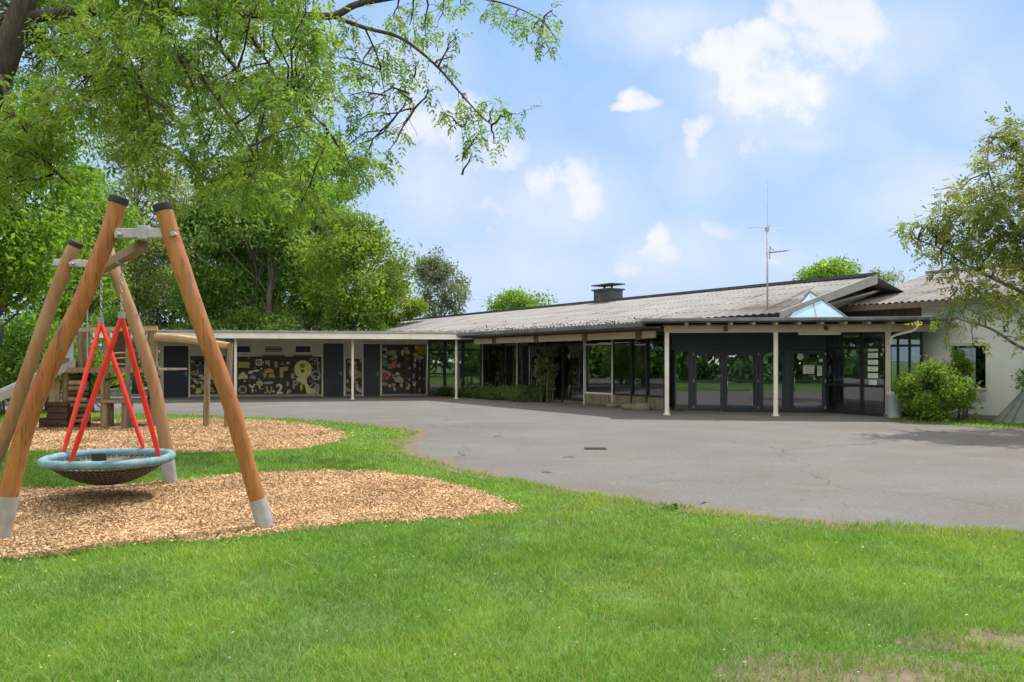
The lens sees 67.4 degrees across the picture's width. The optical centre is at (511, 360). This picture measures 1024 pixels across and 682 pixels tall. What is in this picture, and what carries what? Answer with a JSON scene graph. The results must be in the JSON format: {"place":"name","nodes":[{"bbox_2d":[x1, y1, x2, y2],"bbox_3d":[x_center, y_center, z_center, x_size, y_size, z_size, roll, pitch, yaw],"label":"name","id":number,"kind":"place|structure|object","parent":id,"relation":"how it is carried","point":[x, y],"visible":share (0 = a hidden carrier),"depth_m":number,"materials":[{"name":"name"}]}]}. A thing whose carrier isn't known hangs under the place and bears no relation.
{"place":"outdoors","nodes":[
{"label":"outdoors","id":0,"kind":"place"},
{"bbox_2d":[0,361,1023,681],"bbox_3d":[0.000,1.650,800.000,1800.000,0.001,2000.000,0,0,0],"label":"ground","id":1,"kind":"structure","parent":0,"point":[530,605],"depth_m":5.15,"materials":[{"name":"green plant"}]},
{"bbox_2d":[0,303,75,414],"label":"shrub","id":2,"kind":"object","parent":1,"relation":"on","point":[19,339],"visible":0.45,"depth_m":22.93,"materials":[{"name":"green plant"}]},
{"bbox_2d":[15,314,77,410],"bbox_3d":[-15.325,0.077,25.550,2.968,3.352,2.460,0,0,0],"label":"shrub","id":3,"kind":"object","parent":1,"relation":"on","point":[75,341],"visible":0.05,"depth_m":25.30,"materials":[{"name":"green plant"}]},
{"bbox_2d":[1,302,110,398],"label":"shrub","id":4,"kind":"object","parent":1,"relation":"on","point":[55,320],"visible":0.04,"depth_m":32.70,"materials":[{"name":"green plant"}]},
{"bbox_2d":[0,91,124,419],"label":"leafy tree","id":5,"kind":"object","parent":1,"relation":"on","point":[23,251],"visible":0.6,"depth_m":20.71,"materials":[{"name":"green plant"}]},
{"bbox_2d":[6,160,149,342],"bbox_3d":[-17.829,-3.217,30.892,5.591,9.942,5.378,0,0,0],"label":"leafy tree","id":6,"kind":"object","parent":1,"relation":"on","point":[109,291],"visible":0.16,"depth_m":30.90,"materials":[{"name":"green plant"}]},
{"bbox_2d":[58,345,124,411],"bbox_3d":[-13.615,0.629,24.907,2.229,2.250,1.873,0,0,0],"label":"shrub","id":7,"kind":"object","parent":1,"relation":"on","point":[96,358],"visible":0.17,"depth_m":24.72,"materials":[{"name":"green plant"}]},
{"bbox_2d":[25,206,165,353],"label":"leafy tree","id":8,"kind":"object","parent":1,"relation":"on","point":[116,303],"visible":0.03,"depth_m":50.94,"materials":[{"name":"green plant"}]},
{"bbox_2d":[84,302,168,390],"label":"shrub","id":9,"kind":"object","parent":1,"relation":"on","point":[110,318],"visible":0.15,"depth_m":41.40,"materials":[{"name":"green plant"}]},
{"bbox_2d":[62,86,205,393],"bbox_3d":[-18.618,-6.148,38.278,6.335,15.802,5.946,0,0,0],"label":"birch tree","id":10,"kind":"object","parent":1,"relation":"on","point":[150,285],"visible":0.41,"depth_m":37.74,"materials":[{"name":"green plant"}]},
{"bbox_2d":[113,231,229,329],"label":"leafy tree","id":11,"kind":"object","parent":1,"relation":"on","point":[160,319],"visible":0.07,"depth_m":52.98,"materials":[{"name":"green plant"}]},
{"bbox_2d":[0,417,353,453],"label":"wood chips","id":12,"kind":"object","parent":1,"relation":"on","point":[204,439],"visible":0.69,"depth_m":16.55,"materials":[{"name":"beige wood"}]},
{"bbox_2d":[0,325,232,428],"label":"climbing tower","id":13,"kind":"structure","parent":12,"relation":"on","point":[59,414],"depth_m":18.66,"materials":[{"name":"brown wood"}]},
{"bbox_2d":[87,311,87,357],"bbox_3d":[-10.439,-0.676,18.880,0.029,1.227,0.032,0,0,0],"label":"pole","id":14,"kind":"object","parent":13,"relation":"attached to","point":[87,334],"visible":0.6,"depth_m":18.87,"materials":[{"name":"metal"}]},
{"bbox_2d":[127,366,128,428],"bbox_3d":[-9.200,0.920,18.399,0.057,1.595,0.057,0,0,17],"label":"climbing rope","id":15,"kind":"object","parent":13,"relation":"hanging from","point":[128,395],"visible":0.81,"depth_m":18.38,"materials":[{"name":"brown fabric"}]},
{"bbox_2d":[150,172,258,325],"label":"leafy tree","id":16,"kind":"object","parent":1,"relation":"on","point":[212,301],"visible":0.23,"depth_m":42.93,"materials":[{"name":"green plant"}]},
{"bbox_2d":[160,307,257,329],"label":"shrub","id":17,"kind":"object","parent":1,"relation":"on","point":[179,325],"visible":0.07,"depth_m":40.57,"materials":[{"name":"green plant"}]},
{"bbox_2d":[177,225,280,329],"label":"leafy tree","id":18,"kind":"object","parent":1,"relation":"on","point":[233,308],"visible":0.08,"depth_m":55.49,"materials":[{"name":"green plant"}]},
{"bbox_2d":[178,126,327,330],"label":"leafy tree","id":19,"kind":"object","parent":1,"relation":"on","point":[251,273],"visible":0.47,"depth_m":41.24,"materials":[{"name":"green plant"}]},
{"bbox_2d":[0,468,523,571],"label":"wood chips","id":20,"kind":"object","parent":1,"relation":"on","point":[94,501],"visible":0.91,"depth_m":8.54,"materials":[{"name":"beige wood"}]},
{"bbox_2d":[0,194,273,539],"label":"swing frame","id":21,"kind":"object","parent":20,"relation":"on","point":[22,416],"visible":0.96,"depth_m":7.35,"materials":[{"name":"wood"}]},
{"bbox_2d":[37,256,175,485],"bbox_3d":[-4.750,0.150,9.050,1.447,2.625,1.445,0,0,0],"label":"basket swing","id":22,"kind":"object","parent":21,"relation":"hanging from","point":[99,467],"visible":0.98,"depth_m":8.74,"materials":[{"name":"blue wicker"}]},
{"bbox_2d":[239,303,308,330],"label":"shrub","id":23,"kind":"object","parent":1,"relation":"on","point":[277,326],"visible":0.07,"depth_m":41.01,"materials":[{"name":"green plant"}]},
{"bbox_2d":[224,248,333,330],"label":"leafy tree","id":24,"kind":"object","parent":1,"relation":"on","point":[289,294],"depth_m":57.40,"materials":[{"name":"green plant"}]},
{"bbox_2d":[0,0,566,240],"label":"ash tree","id":25,"kind":"object","parent":1,"relation":"on","point":[20,20],"visible":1,"depth_m":13.75,"materials":[{"name":"green plant"}]},
{"bbox_2d":[246,150,361,330],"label":"leafy tree","id":26,"kind":"object","parent":1,"relation":"on","point":[309,232],"visible":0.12,"depth_m":45.56,"materials":[{"name":"green plant"}]},
{"bbox_2d":[282,120,371,330],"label":"leafy tree","id":27,"kind":"object","parent":1,"relation":"on","point":[317,146],"visible":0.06,"depth_m":48.33,"materials":[{"name":"green plant"}]},
{"bbox_2d":[275,204,423,330],"bbox_3d":[-8.477,-3.320,40.891,7.555,10.167,7.308,0,0,0],"label":"maple tree","id":28,"kind":"object","parent":1,"relation":"on","point":[350,310],"visible":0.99,"depth_m":39.95,"materials":[{"name":"green plant"}]},
{"bbox_2d":[313,314,389,330],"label":"shrub","id":29,"kind":"object","parent":1,"relation":"on","point":[317,329],"visible":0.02,"depth_m":44.00,"materials":[{"name":"green plant"}]},
{"bbox_2d":[365,277,428,329],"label":"maple tree","id":30,"kind":"object","parent":1,"relation":"on","point":[415,311],"visible":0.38,"depth_m":46.31,"materials":[{"name":"green plant"}]},
{"bbox_2d":[406,245,474,316],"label":"birch tree","id":31,"kind":"object","parent":1,"relation":"on","point":[433,271],"visible":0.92,"depth_m":59.25,"materials":[{"name":"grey plant"}]},
{"bbox_2d":[10,500,1009,681],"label":"clover flowers","id":32,"kind":"object","parent":1,"relation":"on","point":[553,618],"visible":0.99,"depth_m":5.33,"materials":[{"name":"white plant"}]},
{"bbox_2d":[481,286,557,310],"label":"leafy tree","id":33,"kind":"object","parent":1,"relation":"on","point":[519,299],"visible":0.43,"depth_m":62.72,"materials":[{"name":"green plant"}]},
{"bbox_2d":[792,255,863,280],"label":"leafy tree","id":34,"kind":"object","parent":1,"relation":"on","point":[835,267],"visible":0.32,"depth_m":46.98,"materials":[{"name":"green plant"}]},
{"bbox_2d":[713,651,1008,681],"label":"bare soil","id":35,"kind":"structure","parent":1,"relation":"on","point":[906,675],"depth_m":4.07,"materials":[{"name":"brown soil"}]},
{"bbox_2d":[869,266,908,285],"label":"leafy tree","id":36,"kind":"object","parent":1,"relation":"on","point":[889,277],"visible":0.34,"depth_m":49.30,"materials":[{"name":"green plant"}]},
{"bbox_2d":[888,417,1023,428],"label":"lawn strip","id":37,"kind":"object","parent":1,"relation":"on","point":[985,422],"visible":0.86,"depth_m":20.02,"materials":[{"name":"green plant"}]},
{"bbox_2d":[887,355,986,421],"bbox_3d":[11.450,0.798,21.027,2.258,1.924,2.327,0,0,0],"label":"round bush","id":38,"kind":"object","parent":37,"relation":"on","point":[927,399],"visible":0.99,"depth_m":20.51,"materials":[{"name":"green plant"}]},
{"bbox_2d":[942,345,974,419],"bbox_3d":[12.349,0.662,21.242,0.804,2.180,0.959,0,0,36],"label":"round bush","id":39,"kind":"object","parent":37,"relation":"on","point":[963,368],"visible":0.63,"depth_m":21.12,"materials":[{"name":"green plant"}]},
{"bbox_2d":[993,389,1023,423],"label":"plant frame","id":40,"kind":"object","parent":37,"relation":"on","point":[1012,411],"visible":0.85,"depth_m":20.39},
{"bbox_2d":[1010,368,1023,390],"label":"pot plant","id":41,"kind":"object","parent":40,"relation":"on","point":[1018,382],"visible":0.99,"depth_m":20.68,"materials":[{"name":"green plant"}]},
{"bbox_2d":[893,627,1023,653],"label":"bare soil","id":42,"kind":"structure","parent":1,"relation":"on","point":[1007,640],"depth_m":4.52,"materials":[{"name":"brown soil"}]},
{"bbox_2d":[0,0,1023,360],"label":"sky","id":43,"kind":"structure","parent":0,"point":[648,159],"materials":[{"name":"blue"}]},
{"bbox_2d":[1,388,1023,529],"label":"asphalt","id":44,"kind":"structure","parent":0,"point":[955,474],"depth_m":13.74,"materials":[{"name":"grey asphalt"}]},
{"bbox_2d":[434,384,465,395],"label":"shrub","id":45,"kind":"object","parent":44,"relation":"on","point":[443,391],"visible":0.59,"depth_m":35.46,"materials":[{"name":"green plant"}]},
{"bbox_2d":[451,383,472,396],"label":"shrub","id":46,"kind":"object","parent":44,"relation":"on","point":[460,392],"visible":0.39,"depth_m":34.54,"materials":[{"name":"green plant"}]},
{"bbox_2d":[461,385,484,397],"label":"shrub","id":47,"kind":"object","parent":44,"relation":"on","point":[467,393],"visible":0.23,"depth_m":33.80,"materials":[{"name":"green plant"}]},
{"bbox_2d":[469,382,494,398],"bbox_3d":[-1.002,1.316,33.037,1.565,0.907,1.343,0,0,30],"label":"shrub","id":48,"kind":"object","parent":44,"relation":"on","point":[478,392],"visible":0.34,"depth_m":32.84,"materials":[{"name":"green plant"}]},
{"bbox_2d":[480,385,508,399],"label":"shrub","id":49,"kind":"object","parent":44,"relation":"on","point":[493,393],"visible":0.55,"depth_m":32.06,"materials":[{"name":"green plant"}]},
{"bbox_2d":[495,383,524,400],"bbox_3d":[-0.045,1.334,31.472,1.312,0.860,1.324,0,0,0],"label":"shrub","id":50,"kind":"object","parent":44,"relation":"on","point":[502,388],"visible":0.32,"depth_m":31.28,"materials":[{"name":"green plant"}]},
{"bbox_2d":[502,385,545,401],"bbox_3d":[0.566,1.344,30.691,1.962,0.855,1.444,0,0,0],"label":"shrub","id":51,"kind":"object","parent":44,"relation":"on","point":[533,393],"visible":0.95,"depth_m":30.59,"materials":[{"name":"green plant"}]},
{"bbox_2d":[93,272,958,416],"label":"school building","id":52,"kind":"structure","parent":44,"relation":"on","point":[731,349],"depth_m":28.75,"materials":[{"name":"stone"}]},
{"bbox_2d":[162,344,189,396],"bbox_3d":[-14.936,0.462,34.151,1.188,2.375,0.161,0,0,-10],"label":"door","id":53,"kind":"structure","parent":52,"relation":"in","point":[175,383],"depth_m":34.16,"materials":[{"name":"blue paint"}]},
{"bbox_2d":[233,345,252,356],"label":"window","id":54,"kind":"structure","parent":52,"relation":"in","point":[247,349],"depth_m":34.66,"materials":[{"name":"beige paint"}]},
{"bbox_2d":[262,345,284,356],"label":"window","id":55,"kind":"structure","parent":52,"relation":"in","point":[278,349],"depth_m":34.89,"materials":[{"name":"beige paint"}]},
{"bbox_2d":[293,345,312,356],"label":"window","id":56,"kind":"structure","parent":52,"relation":"in","point":[307,349],"depth_m":35.10,"materials":[{"name":"beige paint"}]},
{"bbox_2d":[163,328,461,331],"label":"leaf litter","id":57,"kind":"object","parent":52,"relation":"on","point":[327,330],"visible":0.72,"depth_m":31.71,"materials":[{"name":"brown plant"}]},
{"bbox_2d":[322,342,344,395],"bbox_3d":[-8.216,0.392,35.334,1.060,2.516,0.161,0,0,-10],"label":"door","id":58,"kind":"structure","parent":52,"relation":"in","point":[333,353],"depth_m":35.34,"materials":[{"name":"blue paint"}]},
{"bbox_2d":[362,342,381,395],"bbox_3d":[-6.503,0.404,35.636,0.900,2.493,0.161,0,0,-10],"label":"door","id":59,"kind":"structure","parent":52,"relation":"in","point":[371,351],"depth_m":35.65,"materials":[{"name":"blue paint"}]},
{"bbox_2d":[428,340,443,395],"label":"door","id":60,"kind":"structure","parent":52,"relation":"in","point":[429,394],"depth_m":36.01,"materials":[{"name":"blue paint"}]},
{"bbox_2d":[444,339,461,394],"bbox_3d":[-2.707,0.340,35.514,0.958,2.620,0.130,0,0,25],"label":"door","id":61,"kind":"structure","parent":52,"relation":"in","point":[459,340],"depth_m":35.59,"materials":[{"name":"blue paint"}]},
{"bbox_2d":[462,339,481,387],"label":"window","id":62,"kind":"structure","parent":52,"relation":"in","point":[463,340],"depth_m":35.14,"materials":[{"name":"blue paint"}]},
{"bbox_2d":[483,343,500,388],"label":"window","id":63,"kind":"structure","parent":52,"relation":"in","point":[491,352],"depth_m":34.15,"materials":[{"name":"black glass"}]},
{"bbox_2d":[503,343,515,387],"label":"window","id":64,"kind":"structure","parent":52,"relation":"in","point":[509,349],"depth_m":33.02,"materials":[{"name":"black glass"}]},
{"bbox_2d":[518,342,539,395],"bbox_3d":[0.722,0.290,31.788,0.070,2.480,1.625,0,0,-34],"label":"window","id":65,"kind":"structure","parent":52,"relation":"in","point":[527,353],"depth_m":31.91,"materials":[{"name":"black glass"}]},
{"bbox_2d":[412,310,664,331],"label":"leaf litter","id":66,"kind":"object","parent":52,"relation":"on","point":[545,326],"visible":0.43,"depth_m":27.89,"materials":[{"name":"brown plant"}]},
{"bbox_2d":[541,341,560,399],"bbox_3d":[1.596,0.290,30.491,0.070,2.480,1.363,0,0,-34],"label":"window","id":67,"kind":"structure","parent":52,"relation":"in","point":[557,359],"depth_m":30.26,"materials":[{"name":"black glass"}]},
{"bbox_2d":[563,340,582,400],"bbox_3d":[2.368,0.290,29.346,0.070,2.480,1.258,0,0,-34],"label":"window","id":68,"kind":"structure","parent":52,"relation":"in","point":[572,350],"depth_m":29.37,"materials":[{"name":"black glass"}]},
{"bbox_2d":[585,339,610,394],"bbox_3d":[3.181,0.140,28.141,0.070,2.180,1.510,0,0,-34],"label":"window","id":69,"kind":"structure","parent":52,"relation":"in","point":[597,352],"depth_m":28.16,"materials":[{"name":"beige paint"}]},
{"bbox_2d":[613,339,629,395],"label":"window","id":70,"kind":"structure","parent":52,"relation":"in","point":[614,343],"depth_m":27.43,"materials":[{"name":"black metal"}]},
{"bbox_2d":[632,339,645,396],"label":"window","id":71,"kind":"structure","parent":52,"relation":"in","point":[633,343],"depth_m":26.61,"materials":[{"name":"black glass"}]},
{"bbox_2d":[648,332,663,397],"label":"window","id":72,"kind":"structure","parent":52,"relation":"in","point":[649,342],"depth_m":25.98,"materials":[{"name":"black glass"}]},
{"bbox_2d":[660,348,671,406],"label":"window","id":73,"kind":"structure","parent":52,"relation":"in","point":[661,349],"depth_m":27.07,"materials":[{"name":"black glass"}]},
{"bbox_2d":[674,350,689,409],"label":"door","id":74,"kind":"structure","parent":52,"relation":"in","point":[675,351],"depth_m":24.91,"materials":[{"name":"blue paint"}]},
{"bbox_2d":[693,352,723,409],"bbox_3d":[6.338,0.665,24.811,0.978,1.870,0.138,0,0,8],"label":"door","id":75,"kind":"structure","parent":52,"relation":"in","point":[695,407],"depth_m":24.80,"materials":[{"name":"blue paint"}]},
{"bbox_2d":[724,352,758,410],"bbox_3d":[7.366,0.665,24.643,1.084,1.870,0.186,0,0,8],"label":"door","id":76,"kind":"structure","parent":52,"relation":"in","point":[756,354],"depth_m":24.65,"materials":[{"name":"blue paint"}]},
{"bbox_2d":[748,188,787,316],"bbox_3d":[7.899,-3.400,23.389,1.161,4.199,0.869,0,0,-40],"label":"antenna mast","id":77,"kind":"object","parent":52,"relation":"on","point":[766,230],"visible":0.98,"depth_m":23.39,"materials":[{"name":"metal"}]},
{"bbox_2d":[762,350,783,410],"bbox_3d":[8.335,0.625,24.555,0.688,1.950,0.090,0,0,8],"label":"door","id":78,"kind":"structure","parent":52,"relation":"in","point":[782,381],"depth_m":24.48,"materials":[{"name":"blue paint"}]},
{"bbox_2d":[797,354,803,359],"bbox_3d":[9.156,-0.122,24.383,0.200,0.200,0.006,0,0,8],"label":"paper notice","id":79,"kind":"object","parent":52,"relation":"attached to","point":[800,356],"visible":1,"depth_m":24.38,"materials":[{"name":"white paper"}]},
{"bbox_2d":[790,350,825,410],"bbox_3d":[9.394,0.640,24.358,1.083,1.920,0.186,0,0,8],"label":"door","id":80,"kind":"structure","parent":52,"relation":"in","point":[792,377],"depth_m":24.36,"materials":[{"name":"blue paint"}]},
{"bbox_2d":[803,365,813,373],"bbox_3d":[9.407,0.285,24.348,0.340,0.270,0.006,0,0,8],"label":"paper notice","id":81,"kind":"object","parent":52,"relation":"attached to","point":[808,369],"visible":1,"depth_m":24.35,"materials":[{"name":"white paper"}]},
{"bbox_2d":[817,366,821,375],"bbox_3d":[9.734,0.325,24.302,0.140,0.320,0.006,0,0,8],"label":"paper notice","id":82,"kind":"object","parent":52,"relation":"attached to","point":[819,370],"visible":1,"depth_m":24.30,"materials":[{"name":"white paper"}]},
{"bbox_2d":[826,332,860,414],"bbox_3d":[10.266,0.297,23.737,0.080,2.694,1.317,0,0,-27],"label":"window","id":83,"kind":"structure","parent":52,"relation":"in","point":[828,384],"depth_m":23.94,"materials":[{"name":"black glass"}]},
{"bbox_2d":[868,353,877,357],"bbox_3d":[10.712,-0.150,22.796,0.006,0.140,0.340,0,0,-27],"label":"paper notice","id":84,"kind":"object","parent":52,"relation":"attached to","point":[872,355],"visible":1,"depth_m":22.79,"materials":[{"name":"white paper"}]},
{"bbox_2d":[868,360,877,364],"bbox_3d":[10.712,0.050,22.796,0.006,0.140,0.340,0,0,-27],"label":"paper notice","id":85,"kind":"object","parent":52,"relation":"attached to","point":[872,362],"visible":1,"depth_m":22.79,"materials":[{"name":"white paper"}]},
{"bbox_2d":[868,373,877,377],"bbox_3d":[10.712,0.450,22.796,0.006,0.140,0.340,0,0,-27],"label":"paper notice","id":86,"kind":"object","parent":52,"relation":"attached to","point":[872,375],"visible":1,"depth_m":22.79,"materials":[{"name":"white paper"}]},
{"bbox_2d":[868,367,877,370],"bbox_3d":[10.712,0.250,22.796,0.006,0.140,0.340,0,0,-27],"label":"paper notice","id":87,"kind":"object","parent":52,"relation":"attached to","point":[872,368],"visible":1,"depth_m":22.79,"materials":[{"name":"white paper"}]},
{"bbox_2d":[869,380,876,384],"bbox_3d":[10.712,0.650,22.796,0.006,0.140,0.260,0,0,-27],"label":"paper notice","id":88,"kind":"object","parent":52,"relation":"attached to","point":[872,382],"visible":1,"depth_m":22.79,"materials":[{"name":"white paper"}]},
{"bbox_2d":[861,332,884,416],"bbox_3d":[10.740,0.297,22.786,0.080,2.694,0.807,0,0,-27],"label":"window","id":89,"kind":"structure","parent":52,"relation":"in","point":[863,347],"depth_m":23.09,"materials":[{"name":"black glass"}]},
{"bbox_2d":[891,332,922,416],"bbox_3d":[11.520,0.302,22.477,0.910,2.684,0.080,0,0,8],"label":"window","id":90,"kind":"structure","parent":52,"relation":"in","point":[909,345],"depth_m":22.42,"materials":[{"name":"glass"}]},
{"bbox_2d":[531,345,559,402],"bbox_3d":[1.334,0.538,30.079,1.223,2.426,1.007,0,0,0],"label":"column shrub","id":91,"kind":"object","parent":44,"relation":"on","point":[549,376],"visible":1,"depth_m":29.95,"materials":[{"name":"green plant"}]},
{"bbox_2d":[584,447,606,449],"bbox_3d":[1.549,1.634,14.296,0.400,0.020,0.240,0,0,0],"label":"drain grate","id":92,"kind":"object","parent":44,"relation":"on","point":[594,448],"visible":1,"depth_m":14.25,"materials":[{"name":"grey metal"}]},
{"bbox_2d":[605,403,617,407],"bbox_3d":[3.505,1.583,26.992,0.481,0.219,0.373,0,0,0],"label":"stone","id":93,"kind":"object","parent":44,"relation":"on","point":[611,405],"visible":0.89,"depth_m":26.86,"materials":[{"name":"stone"}]},
{"bbox_2d":[621,403,633,408],"bbox_3d":[3.980,1.574,26.058,0.581,0.262,0.432,0,0,0],"label":"stone","id":94,"kind":"object","parent":44,"relation":"on","point":[626,406],"visible":0.59,"depth_m":25.94,"materials":[{"name":"stone"}]},
{"bbox_2d":[631,403,651,410],"bbox_3d":[4.280,1.559,25.464,0.616,0.311,0.541,0,0,24],"label":"stone","id":95,"kind":"object","parent":44,"relation":"on","point":[641,407],"visible":0.88,"depth_m":25.26,"materials":[{"name":"stone"}]},
{"bbox_2d":[299,419,1023,537],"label":"dirt edge","id":96,"kind":"object","parent":44,"relation":"on","point":[410,443],"visible":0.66,"depth_m":9.49,"materials":[{"name":"beige soil"}]},
{"bbox_2d":[412,428,1014,517],"bbox_3d":[5.068,1.625,14.024,15.540,0.038,12.019,0,0,0],"label":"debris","id":97,"kind":"object","parent":44,"relation":"on","point":[631,477],"visible":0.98,"depth_m":11.99,"materials":[{"name":"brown wood"}]},
{"bbox_2d":[886,391,902,417],"bbox_3d":[10.965,1.250,22.008,0.459,0.760,0.458,0,0,0],"label":"waste bin","id":98,"kind":"object","parent":44,"relation":"on","point":[893,408],"visible":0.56,"depth_m":21.86,"materials":[{"name":"grey plastic"}]},
{"bbox_2d":[829,266,1023,418],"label":"annex building","id":99,"kind":"structure","parent":44,"relation":"on","point":[998,394],"depth_m":22.25,"materials":[{"name":"paint"}]},
{"bbox_2d":[947,342,989,389],"bbox_3d":[13.137,0.159,22.028,0.290,1.342,1.143,0,0,-34],"label":"window","id":100,"kind":"structure","parent":99,"relation":"in","point":[979,358],"depth_m":21.95,"materials":[{"name":"beige paint"}]},
{"bbox_2d":[885,102,1023,359],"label":"locust tree","id":101,"kind":"object","parent":44,"relation":"on","point":[1013,260],"visible":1,"depth_m":18.18,"materials":[{"name":"green plant"}]}
]}

